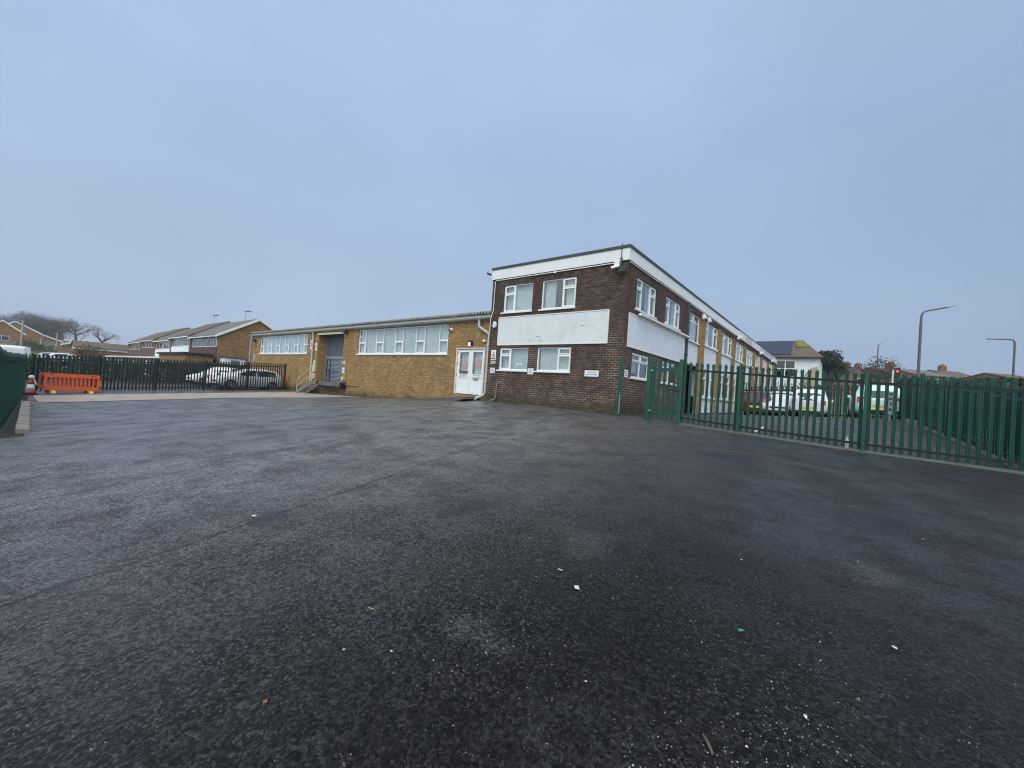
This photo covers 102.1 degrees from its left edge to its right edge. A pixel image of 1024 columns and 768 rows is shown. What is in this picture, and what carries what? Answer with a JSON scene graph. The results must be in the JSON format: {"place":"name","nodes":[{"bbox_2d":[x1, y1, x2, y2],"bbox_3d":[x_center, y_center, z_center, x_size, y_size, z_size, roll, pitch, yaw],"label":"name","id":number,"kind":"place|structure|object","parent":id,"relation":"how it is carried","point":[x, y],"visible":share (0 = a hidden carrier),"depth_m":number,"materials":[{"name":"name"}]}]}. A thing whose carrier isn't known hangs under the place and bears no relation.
{"place":"outdoors","nodes":[
{"label":"outdoors","id":0,"kind":"place"},
{"bbox_2d":[26,379,198,383],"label":"verge","id":1,"kind":"structure","parent":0,"point":[105,381],"depth_m":32.51,"materials":[{"name":"green plant"}]},
{"bbox_2d":[13,353,235,383],"bbox_3d":[-30.953,-0.991,35.214,0.086,2.737,20.072,3,-1,39],"label":"palisade fence","id":2,"kind":"object","parent":1,"relation":"on","point":[29,357],"visible":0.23,"depth_m":33.08,"materials":[{"name":"green metal"}]},
{"bbox_2d":[154,361,247,382],"bbox_3d":[-26.983,-0.868,38.444,1.285,2.252,9.578,3,-1,40],"label":"hedge","id":3,"kind":"object","parent":1,"relation":"on","point":[187,369],"visible":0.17,"depth_m":36.04,"materials":[{"name":"green plant"}]},
{"bbox_2d":[25,382,282,391],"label":"car park","id":4,"kind":"structure","parent":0,"point":[100,390],"depth_m":27.95,"materials":[{"name":"grey asphalt"}]},
{"bbox_2d":[186,369,208,384],"bbox_3d":[-24.763,-0.609,34.825,1.960,1.485,4.106,3,-1,31],"label":"parked car","id":5,"kind":"object","parent":4,"relation":"on","point":[196,377],"visible":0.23,"depth_m":33.12,"materials":[{"name":"white paint"}]},
{"bbox_2d":[206,367,237,386],"bbox_3d":[-21.645,-0.487,31.527,1.914,1.550,4.076,4,-1,-19],"label":"parked car","id":6,"kind":"object","parent":4,"relation":"on","point":[218,373],"visible":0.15,"depth_m":29.73,"materials":[{"name":"white paint"}]},
{"bbox_2d":[212,369,282,389],"bbox_3d":[-18.979,-0.359,29.817,2.000,1.515,4.190,3,-1,39],"label":"parked car","id":7,"kind":"object","parent":4,"relation":"on","point":[249,379],"visible":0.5,"depth_m":29.31,"materials":[{"name":"white paint"}]},
{"bbox_2d":[33,392,356,402],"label":"concrete path","id":8,"kind":"structure","parent":0,"point":[76,398],"depth_m":21.93,"materials":[{"name":"grey concrete"}]},
{"bbox_2d":[296,366,318,392],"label":"steel steps","id":9,"kind":"structure","parent":8,"relation":"on","point":[306,385],"depth_m":28.04,"materials":[{"name":"beige paint"}]},
{"bbox_2d":[219,356,245,365],"bbox_3d":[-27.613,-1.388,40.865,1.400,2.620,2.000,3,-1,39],"label":"van","id":10,"kind":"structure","parent":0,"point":[225,359],"depth_m":40.40,"materials":[{"name":"white paint"}]},
{"bbox_2d":[0,339,1018,467],"bbox_3d":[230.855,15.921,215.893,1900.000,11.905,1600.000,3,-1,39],"label":"ground","id":11,"kind":"structure","parent":0,"point":[51,344],"depth_m":35.15,"materials":[{"name":"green plant"}]},
{"bbox_2d":[0,320,25,342],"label":"brick house","id":12,"kind":"structure","parent":11,"relation":"on","point":[9,332],"depth_m":96.75,"materials":[{"name":"brown brick"}]},
{"bbox_2d":[9,321,40,341],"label":"brick house","id":13,"kind":"structure","parent":11,"relation":"on","point":[32,334],"depth_m":113.78,"materials":[{"name":"brown brick"}]},
{"bbox_2d":[6,311,45,331],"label":"bare tree","id":14,"kind":"object","parent":11,"relation":"on","point":[26,321],"visible":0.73,"depth_m":171.87,"materials":[{"name":"brown plant"}]},
{"bbox_2d":[15,338,43,352],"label":"shrub","id":15,"kind":"object","parent":11,"relation":"on","point":[24,343],"visible":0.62,"depth_m":65.98,"materials":[{"name":"green plant"}]},
{"bbox_2d":[11,311,47,328],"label":"bare tree","id":16,"kind":"object","parent":11,"relation":"on","point":[22,314],"visible":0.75,"depth_m":172.35,"materials":[{"name":"brown plant"}]},
{"bbox_2d":[25,312,63,334],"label":"bare tree","id":17,"kind":"object","parent":11,"relation":"on","point":[44,333],"visible":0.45,"depth_m":179.52,"materials":[{"name":"brown plant"}]},
{"bbox_2d":[29,317,62,336],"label":"bare tree","id":18,"kind":"object","parent":11,"relation":"on","point":[48,332],"visible":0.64,"depth_m":174.26,"materials":[{"name":"brown plant"}]},
{"bbox_2d":[32,344,61,352],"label":"shrub","id":19,"kind":"object","parent":11,"relation":"on","point":[51,350],"visible":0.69,"depth_m":73.84,"materials":[{"name":"green plant"}]},
{"bbox_2d":[39,334,62,342],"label":"brick house","id":20,"kind":"structure","parent":11,"relation":"on","point":[48,339],"depth_m":126.52,"materials":[{"name":"brown brick"}]},
{"bbox_2d":[35,316,67,337],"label":"bare tree","id":21,"kind":"object","parent":11,"relation":"on","point":[52,332],"visible":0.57,"depth_m":176.30,"materials":[{"name":"brown plant"}]},
{"bbox_2d":[36,316,81,338],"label":"bare tree","id":22,"kind":"object","parent":11,"relation":"on","point":[59,324],"visible":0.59,"depth_m":178.25,"materials":[{"name":"brown plant"}]},
{"bbox_2d":[41,316,79,339],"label":"bare tree","id":23,"kind":"object","parent":11,"relation":"on","point":[59,331],"visible":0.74,"depth_m":170.87,"materials":[{"name":"brown plant"}]},
{"bbox_2d":[45,353,84,362],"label":"parked car","id":24,"kind":"object","parent":11,"relation":"on","point":[62,354],"visible":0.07,"depth_m":54.94,"materials":[{"name":"white paint"}]},
{"bbox_2d":[58,339,92,351],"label":"brick house","id":25,"kind":"structure","parent":11,"relation":"on","point":[65,347],"depth_m":89.74,"materials":[{"name":"brown brick"}]},
{"bbox_2d":[50,321,101,339],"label":"bare tree","id":26,"kind":"object","parent":11,"relation":"on","point":[75,333],"visible":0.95,"depth_m":164.27,"materials":[{"name":"brown plant"}]},
{"bbox_2d":[70,343,107,361],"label":"shrub","id":27,"kind":"object","parent":11,"relation":"on","point":[91,353],"visible":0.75,"depth_m":51.52,"materials":[{"name":"green plant"}]},
{"bbox_2d":[69,340,127,358],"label":"garage block","id":28,"kind":"structure","parent":11,"relation":"on","point":[116,350],"depth_m":75.56,"materials":[{"name":"beige brick"}]},
{"bbox_2d":[81,325,121,342],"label":"bare tree","id":29,"kind":"object","parent":11,"relation":"on","point":[100,340],"visible":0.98,"depth_m":159.62,"materials":[{"name":"brown plant"}]},
{"bbox_2d":[26,358,208,381],"bbox_3d":[-32.244,-0.942,35.930,1.615,2.384,19.747,3,-1,39],"label":"hedge","id":30,"kind":"object","parent":11,"relation":"on","point":[97,372],"visible":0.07,"depth_m":33.92,"materials":[{"name":"green plant"}]},
{"bbox_2d":[105,331,166,360],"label":"terraced house","id":31,"kind":"structure","parent":11,"relation":"on","point":[134,346],"depth_m":67.00,"materials":[{"name":"beige brick"}]},
{"bbox_2d":[116,327,189,362],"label":"terraced house","id":32,"kind":"structure","parent":11,"relation":"on","point":[147,347],"depth_m":60.41,"materials":[{"name":"beige brick"}]},
{"bbox_2d":[29,353,286,391],"bbox_3d":[-20.625,-0.511,25.815,0.086,2.752,12.272,3,-1,39],"label":"palisade fence","id":33,"kind":"object","parent":11,"relation":"on","point":[156,362],"visible":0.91,"depth_m":25.09,"materials":[{"name":"black metal"}]},
{"bbox_2d":[128,328,193,363],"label":"terraced house","id":34,"kind":"structure","parent":11,"relation":"on","point":[161,344],"depth_m":55.48,"materials":[{"name":"white paint"}]},
{"bbox_2d":[141,315,230,377],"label":"terraced house","id":35,"kind":"structure","parent":11,"relation":"on","point":[179,342],"depth_m":49.57,"materials":[{"name":"white paint"}]},
{"bbox_2d":[156,310,275,379],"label":"terraced house","id":36,"kind":"structure","parent":11,"relation":"on","point":[232,339],"depth_m":42.53,"materials":[{"name":"beige brick"}]},
{"bbox_2d":[192,338,203,346],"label":"window","id":37,"kind":"structure","parent":36,"relation":"in","point":[196,342],"depth_m":45.23,"materials":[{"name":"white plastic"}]},
{"bbox_2d":[204,337,216,346],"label":"window","id":38,"kind":"structure","parent":36,"relation":"in","point":[208,341],"depth_m":42.49,"materials":[{"name":"white glass"}]},
{"bbox_2d":[249,311,490,400],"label":"warehouse","id":39,"kind":"structure","parent":11,"relation":"on","point":[408,358],"depth_m":23.51,"materials":[{"name":"yellow brick"}]},
{"bbox_2d":[258,334,307,353],"bbox_3d":[-17.885,-3.037,32.298,8.696,1.475,0.247,3,-1,39],"label":"window","id":40,"kind":"structure","parent":39,"relation":"in","point":[287,344],"depth_m":32.04,"materials":[{"name":"white glass"}]},
{"bbox_2d":[309,332,314,380],"bbox_3d":[-13.935,-1.931,28.821,0.160,3.462,0.186,3,-1,39],"label":"downpipe","id":41,"kind":"object","parent":39,"relation":"attached to","point":[312,344],"visible":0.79,"depth_m":28.78,"materials":[{"name":"grey plastic"}]},
{"bbox_2d":[317,381,345,388],"bbox_3d":[-11.869,0.048,27.273,4.030,0.375,1.030,3,-1,39],"label":"loading dock","id":42,"kind":"object","parent":39,"relation":"attached to","point":[338,385],"visible":0.98,"depth_m":26.35,"materials":[{"name":"concrete"}]},
{"bbox_2d":[323,335,343,381],"bbox_3d":[-11.729,-1.701,27.894,3.310,3.140,0.120,3,-1,39],"label":"roller shutter","id":43,"kind":"object","parent":39,"relation":"attached to","point":[334,349],"visible":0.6,"depth_m":28.23,"materials":[{"name":"metal"}]},
{"bbox_2d":[356,324,448,354],"bbox_3d":[-6.226,-2.349,22.839,8.196,1.535,0.246,3,-1,39],"label":"window","id":44,"kind":"structure","parent":39,"relation":"in","point":[431,339],"depth_m":22.54,"materials":[{"name":"white glass"}]},
{"bbox_2d":[453,348,485,394],"bbox_3d":[-1.924,-0.587,19.254,1.880,2.180,0.248,3,-1,39],"label":"double door","id":45,"kind":"structure","parent":39,"relation":"attached to","point":[470,382],"depth_m":19.23,"materials":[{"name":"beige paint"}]},
{"bbox_2d":[455,349,471,393],"bbox_3d":[-2.265,-0.587,19.529,0.865,2.080,0.248,3,-1,39],"label":"door leaf","id":46,"kind":"structure","parent":45,"relation":"in","point":[462,380],"depth_m":19.56,"materials":[{"name":"white plastic"}]},
{"bbox_2d":[468,349,483,394],"bbox_3d":[-1.570,-0.546,18.997,0.865,2.080,0.198,3,-1,39],"label":"door leaf","id":47,"kind":"structure","parent":45,"relation":"in","point":[475,384],"depth_m":19.04,"materials":[{"name":"white plastic"}]},
{"bbox_2d":[474,319,489,399],"bbox_3d":[-1.403,-1.103,18.500,0.769,3.661,0.415,3,-1,39],"label":"downpipe","id":48,"kind":"object","parent":39,"relation":"attached to","point":[487,345],"visible":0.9,"depth_m":18.35,"materials":[{"name":"grey plastic"}]},
{"bbox_2d":[485,244,776,415],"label":"brick office","id":49,"kind":"structure","parent":11,"relation":"on","point":[557,378],"depth_m":16.51,"materials":[{"name":"brown brick"}]},
{"bbox_2d":[496,348,527,371],"bbox_3d":[0.073,-1.018,17.366,1.656,1.000,0.286,3,-1,39],"label":"window","id":50,"kind":"structure","parent":49,"relation":"in","point":[511,356],"depth_m":17.44,"materials":[{"name":"white plastic"}]},
{"bbox_2d":[500,282,532,313],"bbox_3d":[0.272,-3.570,17.384,1.656,1.220,0.286,3,-1,39],"label":"window","id":51,"kind":"structure","parent":49,"relation":"in","point":[519,300],"depth_m":17.46,"materials":[{"name":"white plastic"}]},
{"bbox_2d":[489,263,613,333],"bbox_3d":[1.312,-3.250,16.372,5.749,2.335,0.046,3,-1,39],"label":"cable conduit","id":52,"kind":"object","parent":49,"relation":"attached to","point":[535,275],"visible":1,"depth_m":16.74,"materials":[{"name":"white plastic"}]},
{"bbox_2d":[533,347,570,372],"bbox_3d":[1.620,-0.929,16.110,1.686,1.000,0.286,3,-1,39],"label":"window","id":53,"kind":"structure","parent":49,"relation":"in","point":[552,359],"depth_m":16.18,"materials":[{"name":"white plastic"}]},
{"bbox_2d":[497,309,609,345],"bbox_3d":[1.403,-2.151,16.229,5.156,1.216,0.042,3,-1,39],"label":"wall panel","id":54,"kind":"object","parent":49,"relation":"attached to","point":[585,327],"visible":1,"depth_m":15.98,"materials":[{"name":"metal"}]},
{"bbox_2d":[538,276,576,310],"bbox_3d":[1.823,-3.481,16.124,1.696,1.220,0.284,3,-1,39],"label":"window","id":55,"kind":"structure","parent":49,"relation":"in","point":[551,285],"depth_m":16.06,"materials":[{"name":"white plastic"}]},
{"bbox_2d":[584,370,598,376],"bbox_3d":[2.867,-0.379,14.942,0.560,0.220,0.012,3,-1,39],"label":"notice","id":56,"kind":"object","parent":49,"relation":"attached to","point":[591,373],"visible":1,"depth_m":14.93,"materials":[{"name":"white plastic"}]},
{"bbox_2d":[629,352,647,380],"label":"window","id":57,"kind":"structure","parent":49,"relation":"in","point":[634,361],"depth_m":15.73,"materials":[{"name":"white plastic"}]},
{"bbox_2d":[635,278,656,319],"bbox_3d":[5.035,-3.220,15.741,0.286,1.210,2.116,3,-1,39],"label":"window","id":58,"kind":"structure","parent":49,"relation":"in","point":[648,292],"depth_m":16.04,"materials":[{"name":"white plastic"}]},
{"bbox_2d":[627,312,684,362],"bbox_3d":[6.064,-1.733,16.939,0.042,1.206,6.396,3,-1,39],"label":"wall panel","id":59,"kind":"object","parent":49,"relation":"attached to","point":[645,335],"visible":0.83,"depth_m":16.35,"materials":[{"name":"white paint"}]},
{"bbox_2d":[638,313,689,337],"bbox_3d":[6.397,-2.349,17.164,0.225,0.105,5.850,3,-1,39],"label":"window sill","id":60,"kind":"structure","parent":49,"relation":"attached to","point":[661,324],"depth_m":16.53,"materials":[{"name":"white plastic"}]},
{"bbox_2d":[660,361,676,385],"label":"window","id":61,"kind":"structure","parent":49,"relation":"in","point":[661,382],"depth_m":18.10,"materials":[{"name":"white plastic"}]},
{"bbox_2d":[664,296,680,331],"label":"window","id":62,"kind":"structure","parent":49,"relation":"in","point":[673,310],"depth_m":18.44,"materials":[{"name":"white plastic"}]},
{"bbox_2d":[630,261,735,335],"bbox_3d":[9.580,-3.741,21.127,0.044,0.070,17.550,3,-1,39],"label":"cable conduit","id":63,"kind":"object","parent":49,"relation":"attached to","point":[675,293],"visible":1,"depth_m":17.64,"materials":[{"name":"white plastic"}]},
{"bbox_2d":[681,302,690,413],"bbox_3d":[8.203,-1.228,19.534,0.136,5.260,0.160,3,-1,39],"label":"downpipe","id":64,"kind":"object","parent":49,"relation":"attached to","point":[687,330],"visible":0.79,"depth_m":19.51,"materials":[{"name":"black plastic"}]},
{"bbox_2d":[688,312,699,344],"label":"window","id":65,"kind":"structure","parent":49,"relation":"in","point":[693,320],"depth_m":21.11,"materials":[{"name":"white glass"}]},
{"bbox_2d":[688,369,714,399],"bbox_3d":[10.785,0.039,23.410,0.726,1.600,2.872,3,-1,39],"label":"window","id":66,"kind":"structure","parent":49,"relation":"in","point":[693,372],"depth_m":23.07,"materials":[{"name":"white plastic"}]},
{"bbox_2d":[705,322,717,351],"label":"window","id":67,"kind":"structure","parent":49,"relation":"in","point":[707,325],"depth_m":23.45,"materials":[{"name":"white plastic"}]},
{"bbox_2d":[708,375,728,400],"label":"window","id":68,"kind":"structure","parent":49,"relation":"in","point":[721,399],"depth_m":26.08,"materials":[{"name":"white plastic"}]},
{"bbox_2d":[722,333,731,358],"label":"window","id":69,"kind":"structure","parent":49,"relation":"in","point":[728,343],"depth_m":26.72,"materials":[{"name":"white plastic"}]},
{"bbox_2d":[735,342,743,363],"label":"window","id":70,"kind":"structure","parent":49,"relation":"in","point":[738,353],"depth_m":29.76,"materials":[{"name":"white plastic"}]},
{"bbox_2d":[746,349,752,368],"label":"window","id":71,"kind":"structure","parent":49,"relation":"in","point":[749,354],"depth_m":32.81,"materials":[{"name":"white plastic"}]},
{"bbox_2d":[738,330,776,363],"bbox_3d":[21.925,-2.909,36.349,0.036,0.488,20.280,3,-1,39],"label":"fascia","id":72,"kind":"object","parent":49,"relation":"attached to","point":[751,343],"visible":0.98,"depth_m":33.57,"materials":[{"name":"white plastic"}]},
{"bbox_2d":[750,340,825,391],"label":"white house","id":73,"kind":"structure","parent":11,"relation":"on","point":[798,355],"depth_m":49.89,"materials":[{"name":"white paint"}]},
{"bbox_2d":[776,360,795,375],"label":"window","id":74,"kind":"structure","parent":73,"relation":"in","point":[787,364],"depth_m":49.92,"materials":[{"name":"white plastic"}]},
{"bbox_2d":[741,383,926,419],"bbox_3d":[18.122,1.096,24.499,0.086,2.662,9.028,5,-1,-45],"label":"palisade fence","id":75,"kind":"object","parent":11,"relation":"on","point":[827,389],"visible":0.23,"depth_m":24.01,"materials":[{"name":"green metal"}]},
{"bbox_2d":[818,350,850,391],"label":"evergreen tree","id":76,"kind":"object","parent":11,"relation":"on","point":[835,364],"visible":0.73,"depth_m":59.00,"materials":[{"name":"green plant"}]},
{"bbox_2d":[821,371,849,396],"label":"brick house","id":77,"kind":"structure","parent":11,"relation":"on","point":[841,383],"depth_m":61.97,"materials":[{"name":"brown brick"}]},
{"bbox_2d":[844,361,865,394],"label":"brick house","id":78,"kind":"structure","parent":11,"relation":"on","point":[857,370],"depth_m":74.00,"materials":[{"name":"brick"}]},
{"bbox_2d":[863,361,894,385],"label":"brick house","id":79,"kind":"structure","parent":11,"relation":"on","point":[882,380],"depth_m":72.71,"materials":[{"name":"brown brick"}]},
{"bbox_2d":[854,355,905,384],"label":"shrub","id":80,"kind":"object","parent":11,"relation":"on","point":[887,372],"visible":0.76,"depth_m":57.86,"materials":[{"name":"brown plant"}]},
{"bbox_2d":[890,369,952,396],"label":"brick house","id":81,"kind":"structure","parent":11,"relation":"on","point":[910,373],"depth_m":67.41,"materials":[{"name":"brown brick"}]},
{"bbox_2d":[916,305,955,396],"bbox_3d":[33.622,-2.550,32.955,2.686,7.578,0.303,4,-1,0],"label":"street lamp","id":82,"kind":"object","parent":11,"relation":"on","point":[919,345],"visible":0.78,"depth_m":32.93,"materials":[{"name":"metal"}]},
{"bbox_2d":[927,364,970,379],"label":"house","id":83,"kind":"structure","parent":11,"relation":"on","point":[941,369],"depth_m":77.85,"materials":[{"name":"brown tile"}]},
{"bbox_2d":[918,376,1022,469],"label":"palisade fence","id":84,"kind":"object","parent":11,"relation":"on","point":[964,421],"visible":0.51,"depth_m":10.90,"materials":[{"name":"green metal"}]},
{"bbox_2d":[943,376,1022,455],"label":"palisade fence","id":85,"kind":"object","parent":11,"relation":"on","point":[1008,384],"visible":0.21,"depth_m":10.35,"materials":[{"name":"green metal"}]},
{"bbox_2d":[957,373,1023,379],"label":"brick house","id":86,"kind":"structure","parent":11,"relation":"on","point":[993,375],"depth_m":65.35,"materials":[{"name":"brown tile"}]},
{"bbox_2d":[966,377,1023,439],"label":"hedge","id":87,"kind":"object","parent":11,"relation":"on","point":[1011,379],"visible":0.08,"depth_m":13.37,"materials":[{"name":"green plant"}]},
{"bbox_2d":[987,338,1015,377],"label":"street lamp","id":88,"kind":"object","parent":11,"relation":"on","point":[1013,363],"visible":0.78,"depth_m":42.94,"materials":[{"name":"metal"}]},
{"bbox_2d":[0,390,1023,767],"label":"yard","id":89,"kind":"structure","parent":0,"point":[182,582],"depth_m":2.94,"materials":[{"name":"black asphalt"}]},
{"bbox_2d":[0,346,27,428],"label":"palisade fence","id":90,"kind":"object","parent":89,"relation":"on","point":[13,368],"visible":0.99,"depth_m":11.90,"materials":[{"name":"green metal"}]},
{"bbox_2d":[0,392,27,437],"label":"soil strip","id":91,"kind":"object","parent":89,"relation":"on","point":[7,429],"visible":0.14,"depth_m":10.95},
{"bbox_2d":[15,401,30,433],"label":"kerb","id":92,"kind":"structure","parent":89,"relation":"on","point":[23,423],"depth_m":11.39,"materials":[{"name":"concrete"}]},
{"bbox_2d":[23,375,37,394],"bbox_3d":[-23.266,0.043,20.032,0.500,0.950,0.500,3,-1,39],"label":"traffic cone","id":93,"kind":"object","parent":89,"relation":"on","point":[30,389],"visible":0.91,"depth_m":19.97,"materials":[{"name":"plastic"}]},
{"bbox_2d":[43,373,100,393],"bbox_3d":[-22.663,-0.003,21.413,0.512,0.995,2.060,3,-1,32],"label":"road barrier","id":94,"kind":"object","parent":89,"relation":"on","point":[51,388],"visible":0.98,"depth_m":21.33,"materials":[{"name":"orange plastic"}]},
{"bbox_2d":[409,396,480,400],"bbox_3d":[-3.248,0.949,19.470,3.850,1.020,0.996,3,-1,39],"label":"door ramp","id":95,"kind":"structure","parent":89,"relation":"on","point":[455,398],"depth_m":18.52,"materials":[{"name":"concrete"}]},
{"bbox_2d":[13,439,1021,767],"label":"grit","id":96,"kind":"object","parent":89,"relation":"on","point":[637,691],"visible":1,"depth_m":2.11,"materials":[{"name":"grey gravel"}]},
{"bbox_2d":[678,362,1023,474],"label":"palisade fence","id":97,"kind":"object","parent":89,"relation":"on","point":[863,444],"visible":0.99,"depth_m":10.13,"materials":[{"name":"green metal"}]},
{"bbox_2d":[616,357,683,423],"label":"pedestrian gate","id":98,"kind":"structure","parent":97,"relation":"attached to","point":[650,389],"depth_m":13.33,"materials":[{"name":"green metal"}]},
{"bbox_2d":[0,0,1023,375],"label":"sky","id":99,"kind":"structure","parent":0,"point":[830,175],"materials":[{"name":"blue"}]},
{"bbox_2d":[625,414,1007,468],"bbox_3d":[13.042,1.669,18.732,8.880,0.923,18.140,3,-1,39],"label":"parking area","id":100,"kind":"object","parent":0,"point":[915,440],"visible":0.46,"depth_m":13.30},
{"bbox_2d":[740,391,777,415],"bbox_3d":[14.973,1.206,25.147,2.000,1.515,4.190,3,-1,37],"label":"parked car","id":101,"kind":"object","parent":100,"relation":"on","point":[751,401],"visible":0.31,"depth_m":23.59,"materials":[{"name":"red paint"}]},
{"bbox_2d":[762,391,797,415],"bbox_3d":[15.784,1.173,24.238,2.000,1.515,4.190,3,-1,37],"label":"parked car","id":102,"kind":"object","parent":100,"relation":"on","point":[777,402],"visible":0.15,"depth_m":22.97,"materials":[{"name":"white paint"}]},
{"bbox_2d":[789,389,832,416],"bbox_3d":[16.164,1.060,22.394,1.872,1.516,3.987,3,-1,39],"label":"parked car","id":103,"kind":"object","parent":100,"relation":"on","point":[811,402],"visible":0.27,"depth_m":20.92,"materials":[{"name":"white paint"}]},
{"bbox_2d":[847,385,906,418],"bbox_3d":[16.549,0.836,18.881,2.000,1.515,4.190,3,-1,37],"label":"parked car","id":104,"kind":"object","parent":100,"relation":"on","point":[882,396],"visible":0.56,"depth_m":17.40,"materials":[{"name":"white paint"}]},
{"bbox_2d":[888,392,893,420],"bbox_3d":[14.731,0.890,16.119,0.220,1.184,0.086,3,-1,39],"label":"upright sign","id":105,"kind":"object","parent":100,"relation":"on","point":[890,405],"visible":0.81,"depth_m":16.10,"materials":[{"name":"metal"}]},
{"bbox_2d":[898,373,924,425],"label":"vehicle gate","id":106,"kind":"structure","parent":100,"relation":"on","point":[908,400],"depth_m":15.43,"materials":[{"name":"green metal"}]},
{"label":"road","id":107,"kind":"structure","parent":0,"visible":0},
{"bbox_2d":[0,345,31,365],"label":"parked van","id":108,"kind":"object","parent":107,"relation":"on","point":[18,349],"visible":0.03,"depth_m":36.19,"materials":[{"name":"white paint"}]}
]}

